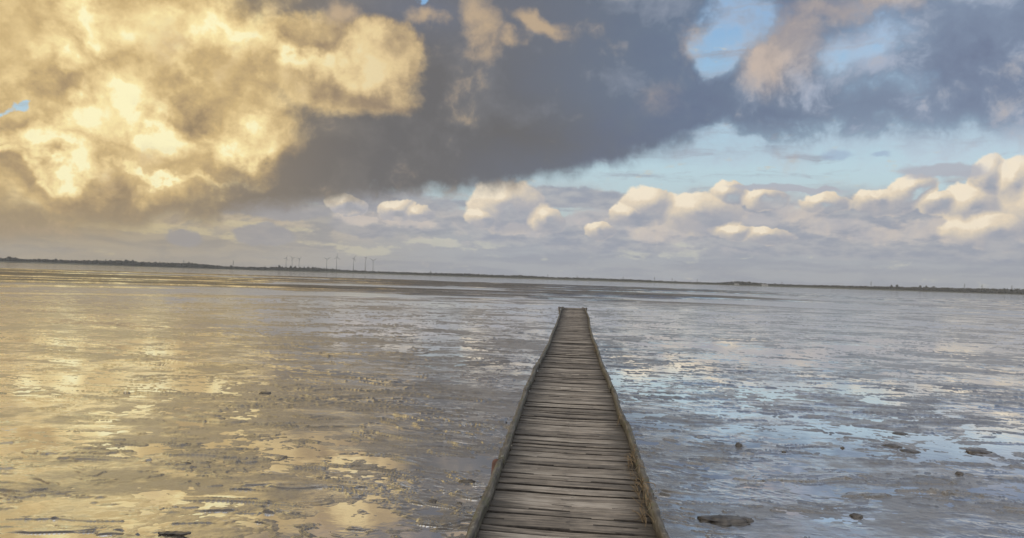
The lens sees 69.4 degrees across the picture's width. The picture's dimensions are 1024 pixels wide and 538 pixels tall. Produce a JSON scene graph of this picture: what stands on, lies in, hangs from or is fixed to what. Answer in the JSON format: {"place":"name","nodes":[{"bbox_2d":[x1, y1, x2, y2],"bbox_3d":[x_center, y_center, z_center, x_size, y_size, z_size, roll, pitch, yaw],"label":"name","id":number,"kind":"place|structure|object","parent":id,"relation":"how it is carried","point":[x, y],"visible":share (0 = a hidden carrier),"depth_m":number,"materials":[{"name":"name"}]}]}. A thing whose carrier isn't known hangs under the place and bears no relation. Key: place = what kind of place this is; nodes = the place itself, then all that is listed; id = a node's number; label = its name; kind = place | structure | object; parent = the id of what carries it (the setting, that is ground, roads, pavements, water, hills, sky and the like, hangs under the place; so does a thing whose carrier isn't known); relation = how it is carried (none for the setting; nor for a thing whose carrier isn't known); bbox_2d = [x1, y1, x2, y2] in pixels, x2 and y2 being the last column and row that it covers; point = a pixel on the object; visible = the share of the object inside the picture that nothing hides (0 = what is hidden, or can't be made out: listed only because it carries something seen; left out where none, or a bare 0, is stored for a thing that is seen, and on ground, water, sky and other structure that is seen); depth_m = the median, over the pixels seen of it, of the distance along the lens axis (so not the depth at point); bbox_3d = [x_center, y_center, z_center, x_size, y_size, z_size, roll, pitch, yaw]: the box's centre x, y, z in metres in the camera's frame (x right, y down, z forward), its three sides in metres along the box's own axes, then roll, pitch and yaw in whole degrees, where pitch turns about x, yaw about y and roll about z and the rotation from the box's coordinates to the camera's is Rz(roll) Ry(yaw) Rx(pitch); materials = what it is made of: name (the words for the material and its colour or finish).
{"place":"outdoors","nodes":[
{"label":"outdoors","id":0,"kind":"place"},
{"bbox_2d":[158,531,190,535],"bbox_3d":[-2.596,2.035,5.687,0.253,0.046,0.069,2,-1,2],"label":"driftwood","id":1,"kind":"object","parent":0,"point":[176,533],"visible":1,"depth_m":5.67,"materials":[{"name":"grey wood"}]},
{"bbox_2d":[0,268,1023,537],"bbox_3d":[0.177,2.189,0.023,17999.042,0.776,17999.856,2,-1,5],"label":"mudflat","id":2,"kind":"structure","parent":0,"point":[478,426],"depth_m":11.63,"materials":[{"name":"grey soil"}]},
{"bbox_2d":[459,479,475,482],"bbox_3d":[-0.448,2.143,7.428,0.199,0.050,0.124,2,-1,5],"label":"mud clod","id":3,"kind":"object","parent":2,"relation":"on","point":[466,481],"visible":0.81,"depth_m":7.41,"materials":[{"name":"grey soil"}]},
{"bbox_2d":[465,307,669,537],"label":"wooden jetty","id":4,"kind":"object","parent":2,"relation":"on","point":[560,469],"visible":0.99,"depth_m":6.16,"materials":[{"name":"brown wood"}]},
{"bbox_2d":[621,443,635,466],"bbox_3d":[0.973,1.534,6.100,0.125,0.177,0.384,2,-1,5],"label":"reed wisp","id":5,"kind":"object","parent":4,"relation":"on","point":[633,453],"visible":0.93,"depth_m":6.11,"materials":[{"name":"brown plant"}]},
{"bbox_2d":[624,450,646,483],"bbox_3d":[0.951,1.534,5.783,0.162,0.153,0.882,2,-1,5],"label":"reed wisp","id":6,"kind":"object","parent":4,"relation":"on","point":[636,468],"visible":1,"depth_m":5.71,"materials":[{"name":"brown plant"}]},
{"bbox_2d":[631,477,648,507],"bbox_3d":[0.909,1.537,5.141,0.117,0.144,0.711,2,-1,5],"label":"reed wisp","id":7,"kind":"object","parent":4,"relation":"on","point":[642,481],"visible":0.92,"depth_m":5.20,"materials":[{"name":"brown plant"}]},
{"bbox_2d":[631,482,654,526],"bbox_3d":[0.859,1.516,4.757,0.165,0.175,0.835,2,-1,5],"label":"reed wisp","id":8,"kind":"object","parent":4,"relation":"on","point":[645,518],"visible":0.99,"depth_m":4.77,"materials":[{"name":"brown plant"}]},
{"bbox_2d":[849,513,863,517],"bbox_3d":[3.137,2.253,6.725,0.134,0.060,0.082,2,-1,5],"label":"mud clod","id":9,"kind":"object","parent":2,"relation":"on","point":[855,515],"visible":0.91,"depth_m":6.71,"materials":[{"name":"grey soil"}]},
{"bbox_2d":[882,443,902,447],"bbox_3d":[5.024,2.348,9.784,0.238,0.056,0.206,2,-1,-19],"label":"mud mound","id":10,"kind":"object","parent":2,"relation":"on","point":[893,445],"visible":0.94,"depth_m":9.74,"materials":[{"name":"grey soil"}]},
{"bbox_2d":[892,431,907,434],"bbox_3d":[5.609,2.379,10.680,0.236,0.042,0.217,2,-1,5],"label":"mud mound","id":11,"kind":"object","parent":2,"relation":"on","point":[900,433],"visible":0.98,"depth_m":10.65,"materials":[{"name":"grey soil"}]},
{"bbox_2d":[899,449,920,452],"bbox_3d":[5.125,2.349,9.531,0.259,0.040,0.220,2,-1,5],"label":"mud mound","id":12,"kind":"object","parent":2,"relation":"on","point":[909,451],"visible":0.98,"depth_m":9.50,"materials":[{"name":"grey soil"}]},
{"bbox_2d":[965,449,991,453],"bbox_3d":[6.060,2.368,9.595,0.329,0.048,0.271,2,-1,5],"label":"mud mound","id":13,"kind":"object","parent":2,"relation":"on","point":[979,451],"visible":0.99,"depth_m":9.55,"materials":[{"name":"grey soil"}]},
{"bbox_2d":[0,262,1023,537],"bbox_3d":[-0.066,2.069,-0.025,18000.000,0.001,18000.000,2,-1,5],"label":"water","id":14,"kind":"structure","parent":0,"point":[338,518],"depth_m":16.29,"materials":[{"name":"grey liquid"}]},
{"bbox_2d":[0,261,1023,294],"bbox_3d":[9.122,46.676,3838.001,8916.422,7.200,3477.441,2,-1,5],"label":"shore","id":15,"kind":"structure","parent":0,"point":[501,277],"depth_m":3754.57,"materials":[{"name":"green plant"}]},
{"bbox_2d":[0,257,1023,293],"bbox_3d":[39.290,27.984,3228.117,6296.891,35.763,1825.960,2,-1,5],"label":"wood","id":16,"kind":"object","parent":15,"relation":"on","point":[952,289],"visible":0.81,"depth_m":3723.10,"materials":[{"name":"green plant"}]},
{"bbox_2d":[0,0,1023,289],"label":"sky","id":17,"kind":"structure","parent":0,"point":[795,142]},
{"bbox_2d":[697,514,749,525],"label":"mud slab","id":18,"kind":"structure","parent":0,"point":[725,520],"depth_m":6.42,"materials":[{"name":"grey soil"}]},
{"bbox_2d":[743,516,753,521],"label":"mud slab","id":19,"kind":"structure","parent":18,"relation":"attached to","point":[748,519],"depth_m":6.48,"materials":[{"name":"grey soil"}]}
]}

